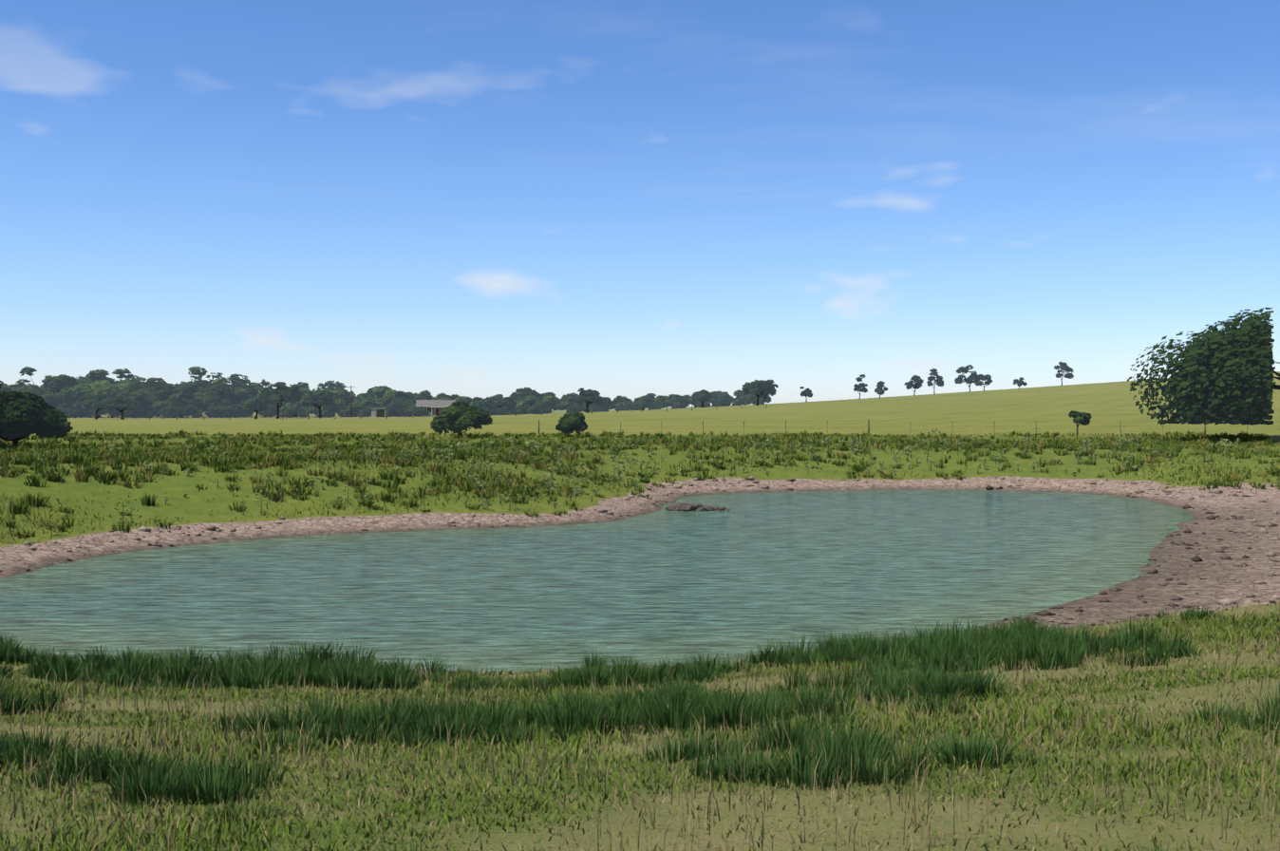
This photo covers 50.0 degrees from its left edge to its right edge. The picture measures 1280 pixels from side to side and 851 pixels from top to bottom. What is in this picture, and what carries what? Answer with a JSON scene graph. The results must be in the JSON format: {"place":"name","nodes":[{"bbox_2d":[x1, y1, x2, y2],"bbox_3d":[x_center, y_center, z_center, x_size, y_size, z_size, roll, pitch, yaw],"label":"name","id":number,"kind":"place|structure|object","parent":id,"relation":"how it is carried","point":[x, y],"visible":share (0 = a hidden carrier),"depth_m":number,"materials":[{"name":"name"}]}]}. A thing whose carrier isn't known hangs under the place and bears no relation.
{"place":"outdoors","nodes":[
{"label":"outdoors","id":0,"kind":"place"},
{"bbox_2d":[0,489,1193,674],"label":"pond water","id":1,"kind":"structure","parent":0,"point":[746,572],"depth_m":34.37,"materials":[{"name":"teal liquid"}]},
{"bbox_2d":[665,502,730,510],"bbox_3d":[2.466,3.534,58.441,2.753,0.534,1.194,0,1,-2],"label":"rock","id":2,"kind":"object","parent":1,"relation":"in","point":[682,506],"visible":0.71,"depth_m":58.15,"materials":[{"name":"grey stone"}]},
{"bbox_2d":[0,371,1279,850],"bbox_3d":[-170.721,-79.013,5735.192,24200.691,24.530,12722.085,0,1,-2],"label":"ground","id":3,"kind":"structure","parent":0,"point":[1111,405],"depth_m":40.57,"materials":[{"name":"green plant"}]},
{"bbox_2d":[0,379,6,423],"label":"tree","id":4,"kind":"object","parent":3,"relation":"on","point":[2,409],"visible":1,"depth_m":83.50,"materials":[{"name":"green plant"}]},
{"bbox_2d":[0,383,18,396],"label":"tree","id":5,"kind":"object","parent":3,"relation":"on","point":[6,387],"visible":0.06,"depth_m":415.00,"materials":[{"name":"green plant"}]},
{"bbox_2d":[9,366,56,395],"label":"oak","id":6,"kind":"object","parent":3,"relation":"on","point":[35,389],"visible":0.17,"depth_m":427.67,"materials":[{"name":"green plant"}]},
{"bbox_2d":[0,390,73,446],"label":"bush","id":7,"kind":"object","parent":3,"relation":"on","point":[28,415],"visible":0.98,"depth_m":87.11,"materials":[{"name":"green plant"}]},
{"bbox_2d":[37,374,81,408],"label":"oak","id":8,"kind":"object","parent":3,"relation":"on","point":[49,395],"visible":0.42,"depth_m":412.12,"materials":[{"name":"green plant"}]},
{"bbox_2d":[56,402,80,416],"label":"brush","id":9,"kind":"object","parent":3,"relation":"on","point":[65,408],"visible":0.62,"depth_m":404.10,"materials":[{"name":"green plant"}]},
{"bbox_2d":[53,376,90,407],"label":"oak","id":10,"kind":"object","parent":3,"relation":"on","point":[66,387],"visible":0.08,"depth_m":412.67,"materials":[{"name":"green plant"}]},
{"bbox_2d":[65,402,91,417],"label":"brush","id":11,"kind":"object","parent":3,"relation":"on","point":[82,414],"visible":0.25,"depth_m":408.51,"materials":[{"name":"green plant"}]},
{"bbox_2d":[77,393,109,418],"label":"tree","id":12,"kind":"object","parent":3,"relation":"on","point":[97,403],"visible":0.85,"depth_m":358.56,"materials":[{"name":"green plant"}]},
{"bbox_2d":[71,373,117,417],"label":"oak","id":13,"kind":"object","parent":3,"relation":"on","point":[81,387],"visible":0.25,"depth_m":411.20,"materials":[{"name":"green plant"}]},
{"bbox_2d":[84,406,120,417],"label":"brush","id":14,"kind":"object","parent":3,"relation":"on","point":[90,411],"visible":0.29,"depth_m":406.04,"materials":[{"name":"green plant"}]},
{"bbox_2d":[82,368,134,417],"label":"oak","id":15,"kind":"object","parent":3,"relation":"on","point":[106,387],"visible":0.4,"depth_m":413.62,"materials":[{"name":"green plant"}]},
{"bbox_2d":[104,395,137,418],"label":"tree","id":16,"kind":"object","parent":3,"relation":"on","point":[119,404],"visible":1,"depth_m":345.16,"materials":[{"name":"green plant"}]},
{"bbox_2d":[114,375,146,386],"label":"oak","id":17,"kind":"object","parent":3,"relation":"on","point":[137,380],"visible":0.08,"depth_m":438.40,"materials":[{"name":"green plant"}]},
{"bbox_2d":[108,383,153,417],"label":"oak","id":18,"kind":"object","parent":3,"relation":"on","point":[132,391],"visible":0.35,"depth_m":403.46,"materials":[{"name":"green plant"}]},
{"bbox_2d":[119,404,148,417],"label":"brush","id":19,"kind":"object","parent":3,"relation":"on","point":[139,410],"visible":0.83,"depth_m":396.32,"materials":[{"name":"green plant"}]},
{"bbox_2d":[131,405,162,417],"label":"brush","id":20,"kind":"object","parent":3,"relation":"on","point":[151,412],"visible":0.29,"depth_m":404.64,"materials":[{"name":"green plant"}]},
{"bbox_2d":[138,376,176,417],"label":"oak","id":21,"kind":"object","parent":3,"relation":"on","point":[152,386],"visible":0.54,"depth_m":413.86,"materials":[{"name":"green plant"}]},
{"bbox_2d":[150,386,204,411],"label":"oak","id":22,"kind":"object","parent":3,"relation":"on","point":[167,396],"visible":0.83,"depth_m":404.66,"materials":[{"name":"green plant"}]},
{"bbox_2d":[156,401,203,417],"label":"brush","id":23,"kind":"object","parent":3,"relation":"on","point":[175,409],"visible":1,"depth_m":394.84,"materials":[{"name":"green plant"}]},
{"bbox_2d":[184,366,212,416],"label":"oak","id":24,"kind":"object","parent":3,"relation":"on","point":[195,370],"visible":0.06,"depth_m":466.21,"materials":[{"name":"green plant"}]},
{"bbox_2d":[177,381,222,400],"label":"oak","id":25,"kind":"object","parent":3,"relation":"on","point":[197,388],"visible":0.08,"depth_m":423.66,"materials":[{"name":"green plant"}]},
{"bbox_2d":[182,372,223,387],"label":"oak","id":26,"kind":"object","parent":3,"relation":"on","point":[218,375],"visible":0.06,"depth_m":503.18,"materials":[{"name":"green plant"}]},
{"bbox_2d":[197,383,237,413],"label":"oak","id":27,"kind":"object","parent":3,"relation":"on","point":[214,395],"visible":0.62,"depth_m":423.94,"materials":[{"name":"green plant"}]},
{"bbox_2d":[204,401,244,417],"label":"brush","id":28,"kind":"object","parent":3,"relation":"on","point":[216,409],"visible":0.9,"depth_m":412.76,"materials":[{"name":"green plant"}]},
{"bbox_2d":[210,373,263,391],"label":"oak","id":29,"kind":"object","parent":3,"relation":"on","point":[233,379],"visible":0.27,"depth_m":457.79,"materials":[{"name":"green plant"}]},
{"bbox_2d":[222,405,253,417],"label":"brush","id":30,"kind":"object","parent":3,"relation":"on","point":[244,413],"visible":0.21,"depth_m":417.58,"materials":[{"name":"green plant"}]},
{"bbox_2d":[234,387,258,412],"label":"oak","id":31,"kind":"object","parent":3,"relation":"on","point":[243,395],"visible":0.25,"depth_m":427.70,"materials":[{"name":"green plant"}]},
{"bbox_2d":[235,378,270,416],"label":"oak","id":32,"kind":"object","parent":3,"relation":"on","point":[265,383],"visible":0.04,"depth_m":468.69,"materials":[{"name":"green plant"}]},
{"bbox_2d":[243,397,267,418],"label":"tree","id":33,"kind":"object","parent":3,"relation":"on","point":[256,404],"visible":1,"depth_m":355.31,"materials":[{"name":"green plant"}]},
{"bbox_2d":[258,404,282,417],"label":"brush","id":34,"kind":"object","parent":3,"relation":"on","point":[271,411],"visible":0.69,"depth_m":421.39,"materials":[{"name":"green plant"}]},
{"bbox_2d":[257,381,302,418],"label":"tree","id":35,"kind":"object","parent":3,"relation":"on","point":[274,395],"visible":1,"depth_m":367.98,"materials":[{"name":"green plant"}]},
{"bbox_2d":[282,407,308,417],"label":"brush","id":36,"kind":"object","parent":3,"relation":"on","point":[299,411],"visible":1,"depth_m":409.98,"materials":[{"name":"green plant"}]},
{"bbox_2d":[280,390,314,411],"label":"oak","id":37,"kind":"object","parent":3,"relation":"on","point":[292,404],"visible":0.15,"depth_m":416.31,"materials":[{"name":"green plant"}]},
{"bbox_2d":[297,381,309,395],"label":"oak","id":38,"kind":"object","parent":3,"relation":"on","point":[304,388],"visible":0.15,"depth_m":453.22,"materials":[{"name":"green plant"}]},
{"bbox_2d":[301,390,335,416],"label":"tree","id":39,"kind":"object","parent":3,"relation":"on","point":[318,399],"visible":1,"depth_m":374.97,"materials":[{"name":"green plant"}]},
{"bbox_2d":[301,395,338,414],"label":"oak","id":40,"kind":"object","parent":3,"relation":"on","point":[315,410],"visible":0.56,"depth_m":412.17,"materials":[{"name":"green plant"}]},
{"bbox_2d":[316,409,335,417],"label":"brush","id":41,"kind":"object","parent":3,"relation":"on","point":[327,413],"visible":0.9,"depth_m":404.66,"materials":[{"name":"green plant"}]},
{"bbox_2d":[312,380,354,395],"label":"oak","id":42,"kind":"object","parent":3,"relation":"on","point":[339,386],"visible":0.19,"depth_m":500.19,"materials":[{"name":"green plant"}]},
{"bbox_2d":[332,390,356,409],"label":"oak","id":43,"kind":"object","parent":3,"relation":"on","point":[342,398],"visible":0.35,"depth_m":430.28,"materials":[{"name":"green plant"}]},
{"bbox_2d":[336,405,359,416],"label":"brush","id":44,"kind":"object","parent":3,"relation":"on","point":[342,412],"visible":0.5,"depth_m":421.61,"materials":[{"name":"green plant"}]},
{"bbox_2d":[345,391,380,413],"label":"oak","id":45,"kind":"object","parent":3,"relation":"on","point":[364,400],"visible":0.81,"depth_m":414.42,"materials":[{"name":"green plant"}]},
{"bbox_2d":[357,405,381,416],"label":"brush","id":46,"kind":"object","parent":3,"relation":"on","point":[366,411],"visible":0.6,"depth_m":406.26,"materials":[{"name":"green plant"}]},
{"bbox_2d":[370,407,387,416],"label":"metal shed","id":47,"kind":"structure","parent":3,"relation":"on","point":[377,411],"depth_m":400.19,"materials":[{"name":"grey metal"}]},
{"bbox_2d":[367,385,395,405],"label":"oak","id":48,"kind":"object","parent":3,"relation":"on","point":[381,393],"visible":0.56,"depth_m":427.29,"materials":[{"name":"green plant"}]},
{"bbox_2d":[381,402,406,416],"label":"brush","id":49,"kind":"object","parent":3,"relation":"on","point":[393,408],"visible":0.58,"depth_m":416.02,"materials":[{"name":"green plant"}]},
{"bbox_2d":[383,390,419,405],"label":"oak","id":50,"kind":"object","parent":3,"relation":"on","point":[400,397],"visible":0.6,"depth_m":422.19,"materials":[{"name":"green plant"}]},
{"bbox_2d":[400,406,429,416],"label":"brush","id":51,"kind":"object","parent":3,"relation":"on","point":[409,411],"visible":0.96,"depth_m":399.19,"materials":[{"name":"green plant"}]},
{"bbox_2d":[95,403,734,420],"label":"fence","id":52,"kind":"object","parent":3,"relation":"on","point":[439,413],"visible":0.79,"depth_m":324.39,"materials":[{"name":"brown wood"}]},
{"bbox_2d":[406,395,432,407],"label":"oak","id":53,"kind":"object","parent":3,"relation":"on","point":[413,401],"visible":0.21,"depth_m":409.82,"materials":[{"name":"green plant"}]},
{"bbox_2d":[415,399,454,416],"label":"farmhouse","id":54,"kind":"object","parent":3,"relation":"on","point":[433,406],"visible":0.48,"depth_m":403.52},
{"bbox_2d":[430,400,492,437],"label":"mesquite","id":55,"kind":"object","parent":3,"relation":"on","point":[456,417],"visible":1,"depth_m":113.93,"materials":[{"name":"green plant"}]},
{"bbox_2d":[451,394,472,405],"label":"tree","id":56,"kind":"object","parent":3,"relation":"on","point":[464,399],"visible":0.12,"depth_m":418.78,"materials":[{"name":"green plant"}]},
{"bbox_2d":[470,396,494,409],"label":"oak","id":57,"kind":"object","parent":3,"relation":"on","point":[478,402],"visible":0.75,"depth_m":413.70,"materials":[{"name":"green plant"}]},
{"bbox_2d":[480,407,499,414],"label":"brush","id":58,"kind":"object","parent":3,"relation":"on","point":[493,411],"visible":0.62,"depth_m":405.07,"materials":[{"name":"green plant"}]},
{"bbox_2d":[492,396,516,408],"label":"tree","id":59,"kind":"object","parent":3,"relation":"on","point":[508,402],"visible":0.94,"depth_m":416.68,"materials":[{"name":"green plant"}]},
{"bbox_2d":[495,406,514,414],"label":"brush","id":60,"kind":"object","parent":3,"relation":"on","point":[504,410],"visible":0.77,"depth_m":412.00,"materials":[{"name":"green plant"}]},
{"bbox_2d":[513,391,552,411],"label":"oak","id":61,"kind":"object","parent":3,"relation":"on","point":[525,400],"visible":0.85,"depth_m":433.26,"materials":[{"name":"green plant"}]},
{"bbox_2d":[527,404,551,414],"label":"tree","id":62,"kind":"object","parent":3,"relation":"on","point":[539,409],"visible":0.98,"depth_m":425.18,"materials":[{"name":"green plant"}]},
{"bbox_2d":[543,394,559,413],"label":"oak","id":63,"kind":"object","parent":3,"relation":"on","point":[555,402],"visible":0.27,"depth_m":457.13,"materials":[{"name":"green plant"}]},
{"bbox_2d":[556,395,584,410],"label":"oak","id":64,"kind":"object","parent":3,"relation":"on","point":[565,403],"visible":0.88,"depth_m":437.28,"materials":[{"name":"green plant"}]},
{"bbox_2d":[555,412,587,434],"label":"bush","id":65,"kind":"object","parent":3,"relation":"on","point":[571,423],"visible":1,"depth_m":116.72,"materials":[{"name":"green plant"}]},
{"bbox_2d":[566,405,584,413],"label":"brush","id":66,"kind":"object","parent":3,"relation":"on","point":[574,408],"visible":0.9,"depth_m":429.56,"materials":[{"name":"green plant"}]},
{"bbox_2d":[574,387,603,412],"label":"tree","id":67,"kind":"object","parent":3,"relation":"on","point":[589,396],"visible":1,"depth_m":397.97,"materials":[{"name":"green plant"}]},
{"bbox_2d":[583,402,599,412],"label":"brush","id":68,"kind":"object","parent":3,"relation":"on","point":[592,405],"visible":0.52,"depth_m":447.74,"materials":[{"name":"green plant"}]},
{"bbox_2d":[599,396,615,409],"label":"tree","id":69,"kind":"object","parent":3,"relation":"on","point":[608,403],"visible":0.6,"depth_m":457.81,"materials":[{"name":"green plant"}]},
{"bbox_2d":[613,396,631,407],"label":"tree","id":70,"kind":"object","parent":3,"relation":"on","point":[622,401],"visible":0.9,"depth_m":479.89,"materials":[{"name":"green plant"}]},
{"bbox_2d":[1,428,1275,535],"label":"bank weeds","id":71,"kind":"object","parent":3,"relation":"on","point":[642,461],"visible":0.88,"depth_m":71.81,"materials":[{"name":"green plant"}]},
{"bbox_2d":[0,604,1279,850],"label":"dark grass tufts","id":72,"kind":"object","parent":3,"relation":"on","point":[674,704],"visible":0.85,"depth_m":11.45,"materials":[{"name":"green plant"}]},
{"bbox_2d":[0,428,1279,544],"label":"bank tussocks","id":73,"kind":"object","parent":3,"relation":"on","point":[80,457],"visible":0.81,"depth_m":72.31,"materials":[{"name":"green plant"}]},
{"bbox_2d":[0,475,1279,675],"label":"shore stones","id":74,"kind":"object","parent":3,"relation":"on","point":[1115,588],"visible":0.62,"depth_m":44.10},
{"bbox_2d":[0,600,1279,850],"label":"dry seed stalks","id":75,"kind":"object","parent":3,"relation":"on","point":[744,748],"visible":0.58,"depth_m":8.52,"materials":[{"name":"beige plant"}]},
{"bbox_2d":[631,395,653,410],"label":"oak","id":76,"kind":"object","parent":3,"relation":"on","point":[646,402],"visible":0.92,"depth_m":476.75,"materials":[{"name":"green plant"}]},
{"bbox_2d":[651,395,669,408],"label":"tree","id":77,"kind":"object","parent":3,"relation":"on","point":[661,401],"visible":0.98,"depth_m":477.30,"materials":[{"name":"green plant"}]},
{"bbox_2d":[668,394,689,406],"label":"tree","id":78,"kind":"object","parent":3,"relation":"on","point":[675,398],"visible":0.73,"depth_m":475.56,"materials":[{"name":"green plant"}]},
{"bbox_2d":[672,401,686,408],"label":"brush","id":79,"kind":"object","parent":3,"relation":"on","point":[677,404],"visible":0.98,"depth_m":467.19,"materials":[{"name":"green plant"}]},
{"bbox_2d":[683,391,696,407],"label":"tree","id":80,"kind":"object","parent":3,"relation":"on","point":[689,399],"visible":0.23,"depth_m":527.55,"materials":[{"name":"green plant"}]},
{"bbox_2d":[692,389,712,407],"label":"tree","id":81,"kind":"object","parent":3,"relation":"on","point":[703,395],"visible":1,"depth_m":428.46,"materials":[{"name":"green plant"}]},
{"bbox_2d":[706,390,731,403],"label":"oak","id":82,"kind":"object","parent":3,"relation":"on","point":[716,395],"visible":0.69,"depth_m":518.68,"materials":[{"name":"green plant"}]},
{"bbox_2d":[717,397,732,406],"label":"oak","id":83,"kind":"object","parent":3,"relation":"on","point":[725,402],"visible":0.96,"depth_m":499.55,"materials":[{"name":"green plant"}]},
{"bbox_2d":[733,389,747,402],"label":"oak","id":84,"kind":"object","parent":3,"relation":"on","point":[738,393],"visible":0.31,"depth_m":532.86,"materials":[{"name":"green plant"}]},
{"bbox_2d":[734,395,752,405],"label":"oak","id":85,"kind":"object","parent":3,"relation":"on","point":[743,401],"visible":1,"depth_m":504.90,"materials":[{"name":"green plant"}]},
{"bbox_2d":[741,379,775,405],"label":"tree","id":86,"kind":"object","parent":3,"relation":"on","point":[755,386],"visible":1,"depth_m":391.19,"materials":[{"name":"green plant"}]},
{"bbox_2d":[747,393,771,402],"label":"tree","id":87,"kind":"object","parent":3,"relation":"on","point":[766,400],"visible":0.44,"depth_m":506.79,"materials":[{"name":"green plant"}]},
{"bbox_2d":[757,379,778,404],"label":"ridge tree","id":88,"kind":"object","parent":3,"relation":"on","point":[765,395],"visible":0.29,"depth_m":452.04,"materials":[{"name":"green plant"}]},
{"bbox_2d":[799,386,813,401],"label":"ridge tree","id":89,"kind":"object","parent":3,"relation":"on","point":[806,392],"visible":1,"depth_m":477.43,"materials":[{"name":"green plant"}]},
{"bbox_2d":[853,374,867,398],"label":"ridge tree","id":90,"kind":"object","parent":3,"relation":"on","point":[857,387],"visible":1,"depth_m":472.62,"materials":[{"name":"green plant"}]},
{"bbox_2d":[874,380,887,397],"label":"ridge tree","id":91,"kind":"object","parent":3,"relation":"on","point":[879,389],"visible":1,"depth_m":452.58,"materials":[{"name":"green plant"}]},
{"bbox_2d":[538,419,1279,433],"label":"pasture fence","id":92,"kind":"object","parent":3,"relation":"on","point":[1162,425],"visible":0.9,"depth_m":128.08,"materials":[{"name":"brown wood"}]},
{"bbox_2d":[903,375,923,395],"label":"ridge tree","id":93,"kind":"object","parent":3,"relation":"on","point":[918,380],"visible":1,"depth_m":471.44,"materials":[{"name":"green plant"}]},
{"bbox_2d":[926,368,944,394],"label":"ridge tree","id":94,"kind":"object","parent":3,"relation":"on","point":[938,381],"visible":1,"depth_m":496.95,"materials":[{"name":"green plant"}]},
{"bbox_2d":[954,364,979,392],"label":"ridge tree","id":95,"kind":"object","parent":3,"relation":"on","point":[973,375],"visible":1,"depth_m":482.89,"materials":[{"name":"green plant"}]},
{"bbox_2d":[973,374,993,390],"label":"ridge tree","id":96,"kind":"object","parent":3,"relation":"on","point":[988,377],"visible":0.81,"depth_m":499.00,"materials":[{"name":"green plant"}]},
{"bbox_2d":[1013,376,1027,388],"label":"ridge tree","id":97,"kind":"object","parent":3,"relation":"on","point":[1020,382],"visible":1,"depth_m":488.92,"materials":[{"name":"green plant"}]},
{"bbox_2d":[1054,361,1073,385],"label":"ridge tree","id":98,"kind":"object","parent":3,"relation":"on","point":[1065,367],"visible":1,"depth_m":494.21,"materials":[{"name":"green plant"}]},
{"bbox_2d":[1067,410,1091,438],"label":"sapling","id":99,"kind":"object","parent":3,"relation":"on","point":[1079,418],"visible":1,"depth_m":112.94,"materials":[{"name":"green plant"}]},
{"bbox_2d":[1127,307,1279,425],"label":"live oak","id":100,"kind":"object","parent":3,"relation":"on","point":[1219,376],"visible":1,"depth_m":98.47,"materials":[{"name":"green plant"}]},
{"bbox_2d":[0,601,1279,850],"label":"pasture grass","id":101,"kind":"structure","parent":0,"point":[1043,713],"depth_m":8.69,"materials":[{"name":"green plant"}]},
{"bbox_2d":[0,0,1279,406],"label":"sky","id":102,"kind":"structure","parent":0,"point":[631,199],"materials":[{"name":"blue"}]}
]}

